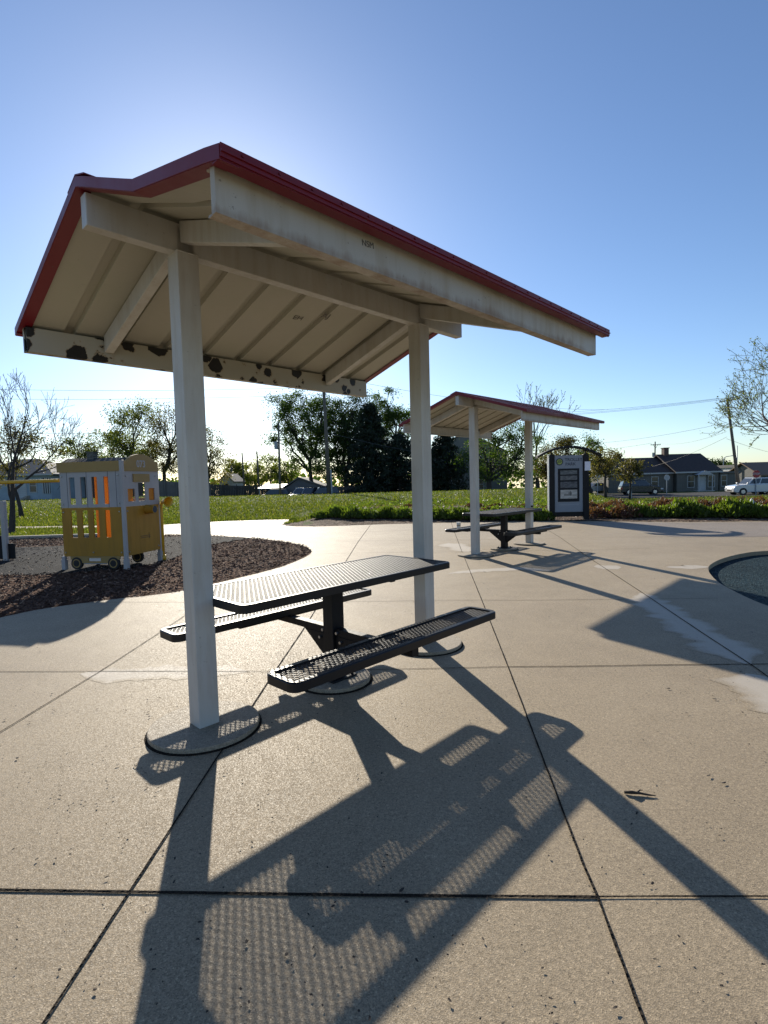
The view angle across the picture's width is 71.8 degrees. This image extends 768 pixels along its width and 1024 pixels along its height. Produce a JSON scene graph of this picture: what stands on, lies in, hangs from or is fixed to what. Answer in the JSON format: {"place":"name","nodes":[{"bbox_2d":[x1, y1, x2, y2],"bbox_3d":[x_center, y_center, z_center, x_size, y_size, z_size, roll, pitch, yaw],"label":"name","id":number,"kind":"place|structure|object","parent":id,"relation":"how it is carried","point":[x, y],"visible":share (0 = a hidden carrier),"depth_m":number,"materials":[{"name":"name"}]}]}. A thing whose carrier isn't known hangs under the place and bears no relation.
{"place":"outdoors","nodes":[
{"label":"outdoors","id":0,"kind":"place"},
{"bbox_2d":[0,479,59,483],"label":"overhead bar","id":1,"kind":"object","parent":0,"point":[30,481],"visible":0.85,"depth_m":9.23,"materials":[{"name":"yellow metal"}]},
{"bbox_2d":[0,535,310,616],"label":"playground surface","id":2,"kind":"object","parent":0,"point":[125,590],"visible":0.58,"depth_m":8.16,"materials":[{"name":"wood"}]},
{"bbox_2d":[9,533,96,539],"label":"kerb","id":3,"kind":"structure","parent":2,"relation":"on","point":[42,536],"depth_m":15.23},
{"bbox_2d":[0,536,247,574],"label":"rubber safety surface","id":4,"kind":"object","parent":2,"relation":"on","point":[174,549],"visible":0.47,"depth_m":10.49,"materials":[{"name":"rubber"}]},
{"bbox_2d":[0,501,15,560],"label":"play post","id":5,"kind":"object","parent":4,"relation":"on","point":[7,550],"visible":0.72,"depth_m":10.61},
{"bbox_2d":[56,454,162,569],"bbox_3d":[-4.848,-0.027,9.573,1.410,1.988,1.111,-1,3,10],"label":"play trolley","id":6,"kind":"object","parent":4,"relation":"on","point":[128,524],"visible":0.97,"depth_m":9.14,"materials":[{"name":"yellow"}]},
{"bbox_2d":[160,497,172,559],"bbox_3d":[-4.132,0.322,10.073,0.248,1.234,0.199,1,4,36],"label":"talk tube","id":7,"kind":"object","parent":4,"relation":"on","point":[167,501],"visible":0.95,"depth_m":10.06,"materials":[{"name":"yellow metal"}]},
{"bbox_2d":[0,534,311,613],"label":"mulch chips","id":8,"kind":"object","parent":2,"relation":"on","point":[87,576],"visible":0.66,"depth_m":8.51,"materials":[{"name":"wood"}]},
{"bbox_2d":[0,487,767,548],"bbox_3d":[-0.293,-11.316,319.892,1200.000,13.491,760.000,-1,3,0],"label":"ground","id":9,"kind":"structure","parent":0,"point":[177,500],"depth_m":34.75,"materials":[{"name":"plant"}]},
{"bbox_2d":[0,413,69,516],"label":"young tree","id":10,"kind":"object","parent":9,"relation":"on","point":[19,504],"visible":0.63,"depth_m":25.98,"materials":[{"name":"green plant"}]},
{"bbox_2d":[0,459,84,500],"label":"blue house","id":11,"kind":"structure","parent":9,"relation":"on","point":[30,491],"depth_m":53.94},
{"bbox_2d":[16,478,26,498],"bbox_3d":[-36.795,-2.367,53.883,0.960,2.160,0.070,-1,3,0],"label":"door","id":12,"kind":"structure","parent":11,"relation":"in","point":[22,491],"depth_m":53.88,"materials":[{"name":"grey"}]},
{"bbox_2d":[29,479,36,492],"bbox_3d":[-35.666,-2.671,53.867,0.780,1.410,0.070,-1,3,0],"label":"window","id":13,"kind":"structure","parent":11,"relation":"in","point":[32,486],"depth_m":53.87,"materials":[{"name":"grey"}]},
{"bbox_2d":[0,368,105,533],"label":"bare tree","id":14,"kind":"object","parent":9,"relation":"on","point":[12,517],"visible":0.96,"depth_m":17.19,"materials":[{"name":"brown plant"}]},
{"bbox_2d":[45,426,119,461],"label":"leafy tree","id":15,"kind":"object","parent":9,"relation":"on","point":[100,447],"visible":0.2,"depth_m":94.33,"materials":[{"name":"green plant"}]},
{"bbox_2d":[61,452,142,497],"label":"brick house","id":16,"kind":"structure","parent":9,"relation":"on","point":[96,458],"depth_m":64.05,"materials":[{"name":"grey"}]},
{"bbox_2d":[93,394,165,459],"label":"leafy tree","id":17,"kind":"object","parent":9,"relation":"on","point":[127,450],"visible":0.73,"depth_m":81.09,"materials":[{"name":"green plant"}]},
{"bbox_2d":[131,398,218,480],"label":"leafy tree","id":18,"kind":"object","parent":9,"relation":"on","point":[169,449],"visible":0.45,"depth_m":77.13,"materials":[{"name":"green plant"}]},
{"bbox_2d":[159,479,210,496],"bbox_3d":[-22.405,-2.397,58.847,5.957,2.717,0.199,-3,4,-20],"label":"wooden fence","id":19,"kind":"object","parent":9,"relation":"on","point":[168,488],"visible":0.27,"depth_m":58.44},
{"bbox_2d":[206,426,238,488],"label":"leafy tree","id":20,"kind":"object","parent":9,"relation":"on","point":[213,463],"visible":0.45,"depth_m":84.65,"materials":[{"name":"green plant"}]},
{"bbox_2d":[217,473,245,495],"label":"white house","id":21,"kind":"structure","parent":9,"relation":"on","point":[232,481],"depth_m":92.76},
{"bbox_2d":[222,459,252,484],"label":"leafy tree","id":22,"kind":"object","parent":9,"relation":"on","point":[236,469],"visible":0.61,"depth_m":108.75,"materials":[{"name":"green plant"}]},
{"bbox_2d":[210,484,265,495],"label":"wooden fence","id":23,"kind":"object","parent":9,"relation":"on","point":[223,490],"visible":0.44,"depth_m":79.92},
{"bbox_2d":[238,459,266,485],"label":"leafy tree","id":24,"kind":"object","parent":9,"relation":"on","point":[254,480],"visible":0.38,"depth_m":117.61,"materials":[{"name":"green plant"}]},
{"bbox_2d":[249,450,286,483],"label":"leafy tree","id":25,"kind":"object","parent":9,"relation":"on","point":[269,476],"visible":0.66,"depth_m":111.16,"materials":[{"name":"green plant"}]},
{"bbox_2d":[258,484,286,494],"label":"carport","id":26,"kind":"object","parent":9,"relation":"on","point":[267,487],"visible":0.33,"depth_m":75.77,"materials":[{"name":"grey"}]},
{"bbox_2d":[264,488,288,494],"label":"parked car","id":27,"kind":"object","parent":9,"relation":"on","point":[274,491],"visible":0.35,"depth_m":71.24,"materials":[{"name":"black"}]},
{"bbox_2d":[274,422,280,494],"bbox_3d":[-12.768,-5.864,63.745,0.698,9.737,0.440,-1,3,0],"label":"utility pole","id":28,"kind":"object","parent":9,"relation":"on","point":[276,445],"visible":0.89,"depth_m":63.59,"materials":[{"name":"brown wood"}]},
{"bbox_2d":[265,458,302,483],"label":"leafy tree","id":29,"kind":"object","parent":9,"relation":"on","point":[285,477],"visible":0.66,"depth_m":104.36,"materials":[{"name":"green plant"}]},
{"bbox_2d":[290,487,310,494],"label":"parked car","id":30,"kind":"object","parent":9,"relation":"on","point":[298,490],"visible":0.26,"depth_m":67.46,"materials":[{"name":"silver metal"}]},
{"bbox_2d":[258,388,347,480],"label":"leafy tree","id":31,"kind":"object","parent":9,"relation":"on","point":[305,445],"visible":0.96,"depth_m":72.81,"materials":[{"name":"green plant"}]},
{"bbox_2d":[282,477,326,493],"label":"gable house","id":32,"kind":"structure","parent":9,"relation":"on","point":[293,485],"depth_m":72.89,"materials":[{"name":"stone"}]},
{"bbox_2d":[299,487,317,494],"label":"parked car","id":33,"kind":"object","parent":9,"relation":"on","point":[308,490],"visible":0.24,"depth_m":66.31,"materials":[{"name":"black"}]},
{"bbox_2d":[311,486,339,493],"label":"parked car","id":34,"kind":"object","parent":9,"relation":"on","point":[320,490],"visible":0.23,"depth_m":65.23,"materials":[{"name":"black"}]},
{"bbox_2d":[322,392,332,493],"bbox_3d":[-5.523,-7.596,51.632,0.732,12.398,0.425,-1,3,0],"label":"utility pole","id":35,"kind":"object","parent":9,"relation":"on","point":[329,480],"visible":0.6,"depth_m":51.60,"materials":[{"name":"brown wood"}]},
{"bbox_2d":[3,388,282,390],"bbox_3d":[-43.060,-13.847,55.209,74.650,4.990,0.028,-1,3,6],"label":"power line","id":36,"kind":"object","parent":35,"relation":"attached to","point":[138,390],"visible":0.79,"depth_m":53.46,"materials":[{"name":"grey metal"}]},
{"bbox_2d":[49,429,307,433],"bbox_3d":[-43.276,-9.336,55.477,75.051,3.965,0.028,-1,3,6],"label":"power line","id":37,"kind":"object","parent":35,"relation":"attached to","point":[114,433],"visible":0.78,"depth_m":54.04,"materials":[{"name":"grey metal"}]},
{"bbox_2d":[48,394,322,399],"bbox_3d":[-43.115,-12.844,55.269,74.766,4.362,0.028,-1,3,6],"label":"power line","id":38,"kind":"object","parent":35,"relation":"attached to","point":[171,398],"visible":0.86,"depth_m":53.92,"materials":[{"name":"grey metal"}]},
{"bbox_2d":[308,389,391,485],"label":"leafy tree","id":39,"kind":"object","parent":9,"relation":"on","point":[345,431],"visible":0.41,"depth_m":74.03,"materials":[{"name":"green plant"}]},
{"bbox_2d":[326,485,404,493],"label":"wooden fence","id":40,"kind":"object","parent":9,"relation":"on","point":[343,488],"visible":0.12,"depth_m":66.63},
{"bbox_2d":[339,402,397,493],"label":"spruce tree","id":41,"kind":"object","parent":9,"relation":"on","point":[369,465],"visible":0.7,"depth_m":66.39,"materials":[{"name":"green plant"}]},
{"bbox_2d":[356,386,410,460],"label":"leafy tree","id":42,"kind":"object","parent":9,"relation":"on","point":[392,415],"visible":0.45,"depth_m":82.34,"materials":[{"name":"green plant"}]},
{"bbox_2d":[363,431,434,492],"bbox_3d":[1.851,-5.045,65.735,11.546,10.141,11.120,-1,3,0],"label":"spruce tree","id":43,"kind":"object","parent":9,"relation":"on","point":[400,469],"visible":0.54,"depth_m":64.42,"materials":[{"name":"green plant"}]},
{"bbox_2d":[143,462,740,494],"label":"treeline","id":44,"kind":"object","parent":9,"relation":"on","point":[511,485],"visible":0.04,"depth_m":166.94,"materials":[{"name":"green plant"}]},
{"bbox_2d":[431,435,469,490],"bbox_3d":[7.352,-5.531,65.568,7.007,9.832,7.897,-5,5,-42],"label":"spruce tree","id":45,"kind":"object","parent":9,"relation":"on","point":[442,475],"visible":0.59,"depth_m":64.62,"materials":[{"name":"green plant"}]},
{"bbox_2d":[431,437,508,489],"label":"olive building","id":46,"kind":"structure","parent":9,"relation":"on","point":[459,441],"depth_m":79.78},
{"bbox_2d":[445,422,553,489],"bbox_3d":[13.053,-6.547,59.699,12.745,9.356,7.442,-1,3,0],"label":"leafy tree","id":47,"kind":"object","parent":9,"relation":"on","point":[488,472],"visible":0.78,"depth_m":59.52,"materials":[{"name":"green plant"}]},
{"bbox_2d":[283,505,767,526],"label":"planting bed","id":48,"kind":"object","parent":9,"relation":"on","point":[334,521],"visible":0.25,"depth_m":17.22,"materials":[{"name":"plant"}]},
{"bbox_2d":[309,510,331,517],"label":"shrub","id":49,"kind":"object","parent":48,"relation":"on","point":[319,514],"visible":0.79,"depth_m":19.30,"materials":[{"name":"green plant"}]},
{"bbox_2d":[323,503,344,516],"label":"shrub","id":50,"kind":"object","parent":48,"relation":"on","point":[334,510],"visible":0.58,"depth_m":19.26,"materials":[{"name":"green plant"}]},
{"bbox_2d":[338,505,363,518],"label":"shrub","id":51,"kind":"object","parent":48,"relation":"on","point":[348,512],"visible":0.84,"depth_m":18.79,"materials":[{"name":"green plant"}]},
{"bbox_2d":[357,508,380,518],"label":"shrub","id":52,"kind":"object","parent":48,"relation":"on","point":[366,513],"visible":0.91,"depth_m":18.57,"materials":[{"name":"green plant"}]},
{"bbox_2d":[377,505,396,517],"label":"shrub","id":53,"kind":"object","parent":48,"relation":"on","point":[384,512],"visible":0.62,"depth_m":18.66,"materials":[{"name":"green plant"}]},
{"bbox_2d":[388,506,411,518],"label":"shrub","id":54,"kind":"object","parent":48,"relation":"on","point":[402,512],"visible":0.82,"depth_m":18.38,"materials":[{"name":"green plant"}]},
{"bbox_2d":[432,506,455,518],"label":"shrub","id":55,"kind":"object","parent":48,"relation":"on","point":[439,513],"visible":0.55,"depth_m":17.95,"materials":[{"name":"green plant"}]},
{"bbox_2d":[446,505,469,519],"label":"shrub","id":56,"kind":"object","parent":48,"relation":"on","point":[458,511],"visible":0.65,"depth_m":17.72,"materials":[{"name":"green plant"}]},
{"bbox_2d":[360,503,598,519],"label":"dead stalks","id":57,"kind":"object","parent":48,"relation":"on","point":[383,505],"visible":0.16,"depth_m":22.20,"materials":[{"name":"plant"}]},
{"bbox_2d":[486,504,512,519],"bbox_3d":[3.876,0.003,17.615,1.208,0.564,1.190,-1,3,10],"label":"shrub","id":58,"kind":"object","parent":48,"relation":"on","point":[496,507],"visible":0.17,"depth_m":17.43,"materials":[{"name":"green plant"}]},
{"bbox_2d":[508,506,524,519],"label":"shrub","id":59,"kind":"object","parent":48,"relation":"on","point":[517,516],"visible":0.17,"depth_m":17.07,"materials":[{"name":"green plant"}]},
{"bbox_2d":[520,506,556,520],"bbox_3d":[4.931,0.039,17.221,1.180,0.522,1.186,-1,3,1],"label":"shrub","id":60,"kind":"object","parent":48,"relation":"on","point":[544,514],"visible":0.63,"depth_m":16.86,"materials":[{"name":"green plant"}]},
{"bbox_2d":[346,496,765,510],"bbox_3d":[9.336,-0.323,22.787,21.981,0.726,6.630,-1,3,0],"label":"ground cover","id":61,"kind":"object","parent":48,"relation":"on","point":[515,501],"visible":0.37,"depth_m":23.49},
{"bbox_2d":[535,446,601,519],"bbox_3d":[5.909,-0.933,16.978,2.000,2.360,0.332,-1,3,2],"label":"information kiosk","id":62,"kind":"object","parent":48,"relation":"on","point":[567,485],"visible":0.98,"depth_m":16.93,"materials":[{"name":"black metal"}]},
{"bbox_2d":[581,506,607,517],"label":"barberry shrub","id":63,"kind":"object","parent":48,"relation":"on","point":[600,513],"visible":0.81,"depth_m":17.11,"materials":[{"name":"red plant"}]},
{"bbox_2d":[597,500,615,511],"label":"barberry shrub","id":64,"kind":"object","parent":48,"relation":"on","point":[605,504],"visible":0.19,"depth_m":17.96,"materials":[{"name":"red plant"}]},
{"bbox_2d":[607,498,625,506],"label":"barberry shrub","id":65,"kind":"object","parent":48,"relation":"on","point":[615,501],"visible":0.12,"depth_m":19.92,"materials":[{"name":"red plant"}]},
{"bbox_2d":[606,502,643,517],"bbox_3d":[7.710,-0.040,16.991,1.104,0.524,1.094,1,4,33],"label":"barberry shrub","id":66,"kind":"object","parent":48,"relation":"on","point":[618,510],"visible":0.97,"depth_m":16.78,"materials":[{"name":"red plant"}]},
{"bbox_2d":[619,501,647,517],"bbox_3d":[8.064,-0.093,17.254,1.301,0.582,1.221,1,4,31],"label":"shrub","id":67,"kind":"object","parent":48,"relation":"on","point":[633,505],"visible":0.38,"depth_m":17.01,"materials":[{"name":"green plant"}]},
{"bbox_2d":[637,504,660,516],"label":"shrub","id":68,"kind":"object","parent":48,"relation":"on","point":[650,511],"visible":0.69,"depth_m":16.78,"materials":[{"name":"green plant"}]},
{"bbox_2d":[650,497,670,506],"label":"barberry shrub","id":69,"kind":"object","parent":48,"relation":"on","point":[662,501],"visible":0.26,"depth_m":18.39,"materials":[{"name":"red plant"}]},
{"bbox_2d":[653,504,680,517],"bbox_3d":[8.972,-0.045,16.970,0.976,0.468,0.990,2,5,42],"label":"shrub","id":70,"kind":"object","parent":48,"relation":"on","point":[662,512],"visible":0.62,"depth_m":16.68,"materials":[{"name":"green plant"}]},
{"bbox_2d":[662,496,709,517],"bbox_3d":[9.473,-0.141,16.704,1.396,0.698,1.487,-2,3,-9],"label":"shrub","id":71,"kind":"object","parent":48,"relation":"on","point":[681,507],"visible":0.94,"depth_m":16.39,"materials":[{"name":"green plant"}]},
{"bbox_2d":[685,506,714,517],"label":"shrub","id":72,"kind":"object","parent":48,"relation":"on","point":[711,511],"visible":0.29,"depth_m":16.28,"materials":[{"name":"green plant"}]},
{"bbox_2d":[696,498,718,507],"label":"barberry shrub","id":73,"kind":"object","parent":48,"relation":"on","point":[707,503],"visible":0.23,"depth_m":17.46,"materials":[{"name":"red plant"}]},
{"bbox_2d":[712,496,764,517],"bbox_3d":[10.796,-0.149,16.217,1.512,0.720,1.611,-3,4,-25],"label":"shrub","id":74,"kind":"object","parent":48,"relation":"on","point":[735,507],"visible":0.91,"depth_m":15.90,"materials":[{"name":"green plant"}]},
{"bbox_2d":[741,504,767,517],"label":"shrub","id":75,"kind":"object","parent":48,"relation":"on","point":[765,514],"visible":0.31,"depth_m":15.73,"materials":[{"name":"green plant"}]},
{"bbox_2d":[750,495,765,503],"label":"barberry shrub","id":76,"kind":"object","parent":48,"relation":"on","point":[760,499],"visible":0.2,"depth_m":18.33,"materials":[{"name":"red plant"}]},
{"bbox_2d":[515,382,580,487],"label":"bare tree","id":77,"kind":"object","parent":9,"relation":"on","point":[543,403],"visible":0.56,"depth_m":73.11,"materials":[{"name":"brown plant"}]},
{"bbox_2d":[517,432,601,486],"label":"leafy tree","id":78,"kind":"object","parent":9,"relation":"on","point":[563,441],"visible":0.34,"depth_m":65.64,"materials":[{"name":"green plant"}]},
{"bbox_2d":[569,430,616,493],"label":"leafy tree","id":79,"kind":"object","parent":9,"relation":"on","point":[591,441],"visible":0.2,"depth_m":71.35,"materials":[{"name":"green plant"}]},
{"bbox_2d":[591,483,603,492],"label":"parked car","id":80,"kind":"object","parent":9,"relation":"on","point":[594,487],"visible":0.38,"depth_m":77.19,"materials":[{"name":"silver metal"}]},
{"bbox_2d":[586,446,624,497],"bbox_3d":[16.746,-3.025,39.876,3.813,4.107,3.148,-1,3,0],"label":"ornamental tree","id":81,"kind":"object","parent":9,"relation":"on","point":[606,466],"visible":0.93,"depth_m":39.73,"materials":[{"name":"green plant"}]},
{"bbox_2d":[612,458,650,499],"bbox_3d":[21.436,-2.899,45.909,3.616,3.820,2.897,-4,4,-41],"label":"ornamental tree","id":82,"kind":"object","parent":9,"relation":"on","point":[633,466],"visible":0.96,"depth_m":45.79,"materials":[{"name":"green plant"}]},
{"bbox_2d":[591,447,722,492],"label":"house","id":83,"kind":"structure","parent":9,"relation":"on","point":[697,472],"depth_m":75.72,"materials":[{"name":"grey"}]},
{"bbox_2d":[651,476,658,485],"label":"window","id":84,"kind":"structure","parent":83,"relation":"in","point":[654,480],"depth_m":75.70,"materials":[{"name":"grey"}]},
{"bbox_2d":[687,475,694,487],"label":"window","id":85,"kind":"structure","parent":83,"relation":"in","point":[690,479],"depth_m":74.92,"materials":[{"name":"grey"}]},
{"bbox_2d":[697,475,705,489],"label":"door","id":86,"kind":"structure","parent":83,"relation":"in","point":[702,478],"depth_m":74.93,"materials":[{"name":"grey"}]},
{"bbox_2d":[708,475,714,486],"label":"window","id":87,"kind":"structure","parent":83,"relation":"in","point":[709,476],"depth_m":74.92,"materials":[{"name":"grey"}]},
{"bbox_2d":[707,456,733,464],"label":"leafy tree","id":88,"kind":"object","parent":9,"relation":"on","point":[719,462],"visible":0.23,"depth_m":118.78,"materials":[{"name":"green plant"}]},
{"bbox_2d":[717,465,733,470],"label":"shop building","id":89,"kind":"structure","parent":9,"relation":"on","point":[726,467],"depth_m":93.70,"materials":[{"name":"white"}]},
{"bbox_2d":[718,471,740,489],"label":"flat roofed annex","id":90,"kind":"object","parent":9,"relation":"on","point":[726,478],"visible":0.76,"depth_m":75.53,"materials":[{"name":"grey"}]},
{"bbox_2d":[721,475,726,485],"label":"window","id":91,"kind":"structure","parent":90,"relation":"in","point":[723,477],"depth_m":75.50,"materials":[{"name":"grey"}]},
{"bbox_2d":[719,398,739,493],"bbox_3d":[38.919,-7.339,59.649,2.915,11.113,0.471,-2,3,-5],"label":"utility pole","id":92,"kind":"object","parent":9,"relation":"on","point":[734,457],"visible":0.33,"depth_m":59.65,"materials":[{"name":"brown wood"}]},
{"bbox_2d":[701,336,767,446],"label":"budding tree","id":93,"kind":"object","parent":9,"relation":"on","point":[745,407],"visible":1,"depth_m":24.81,"materials":[{"name":"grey plant"}]},
{"bbox_2d":[729,462,767,481],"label":"brown roofed house","id":94,"kind":"structure","parent":9,"relation":"on","point":[747,469],"depth_m":82.82,"materials":[{"name":"grey"}]},
{"bbox_2d":[0,519,767,1023],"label":"plaza pavement","id":95,"kind":"structure","parent":0,"point":[452,829],"depth_m":2.29,"materials":[{"name":"concrete"}]},
{"bbox_2d":[15,142,610,755],"bbox_3d":[-0.357,-0.257,3.755,2.674,2.918,3.141,2,5,44],"label":"picnic shelter","id":96,"kind":"object","parent":95,"relation":"on","point":[193,270],"visible":0.91,"depth_m":3.08,"materials":[{"name":"white paint"}]},
{"bbox_2d":[160,555,495,694],"bbox_3d":[-0.356,0.820,3.756,1.548,0.768,1.860,2,5,44],"label":"picnic table","id":97,"kind":"object","parent":95,"relation":"on","point":[329,589],"visible":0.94,"depth_m":3.55,"materials":[{"name":"black coated metal"}]},
{"bbox_2d":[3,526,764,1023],"bbox_3d":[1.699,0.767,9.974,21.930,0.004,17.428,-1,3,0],"label":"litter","id":98,"kind":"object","parent":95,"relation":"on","point":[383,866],"visible":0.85,"depth_m":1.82,"materials":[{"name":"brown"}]},
{"bbox_2d":[399,391,603,557],"bbox_3d":[2.351,-0.719,10.341,2.674,2.918,3.141,2,5,43],"label":"picnic shelter","id":99,"kind":"object","parent":95,"relation":"on","point":[473,418],"visible":0.94,"depth_m":9.76,"materials":[{"name":"white paint"},{"name":"red painted metal"}]},
{"bbox_2d":[445,508,561,550],"bbox_3d":[2.355,0.356,10.379,1.548,0.768,1.860,2,5,43],"label":"picnic table","id":100,"kind":"object","parent":95,"relation":"on","point":[504,535],"visible":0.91,"depth_m":10.31,"materials":[{"name":"black dark coated metal"}]},
{"bbox_2d":[624,789,655,795],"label":"twig","id":101,"kind":"object","parent":95,"relation":"on","point":[634,792],"visible":1,"depth_m":2.33,"materials":[{"name":"brown"}]},
{"bbox_2d":[709,555,767,605],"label":"rubber surface","id":102,"kind":"object","parent":95,"relation":"in","point":[747,577],"visible":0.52,"depth_m":7.50,"materials":[{"name":"rubber"}]},
{"bbox_2d":[0,0,767,492],"label":"sky","id":103,"kind":"structure","parent":0,"point":[606,161],"materials":[{"name":"blue"}]},
{"bbox_2d":[563,522,767,536],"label":"path","id":104,"kind":"structure","parent":0,"point":[729,529],"depth_m":13.38,"materials":[{"name":"concrete"}]},
{"bbox_2d":[596,492,767,497],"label":"road","id":105,"kind":"structure","parent":0,"point":[661,495],"depth_m":60.46,"materials":[{"name":"asphalt"}]},
{"bbox_2d":[618,479,662,494],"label":"parked suv","id":106,"kind":"object","parent":105,"relation":"on","point":[642,485],"visible":0.91,"depth_m":65.16,"materials":[{"name":"black"}]},
{"bbox_2d":[724,477,767,494],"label":"parked suv","id":107,"kind":"object","parent":105,"relation":"on","point":[744,486],"visible":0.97,"depth_m":56.18,"materials":[{"name":"grey"}]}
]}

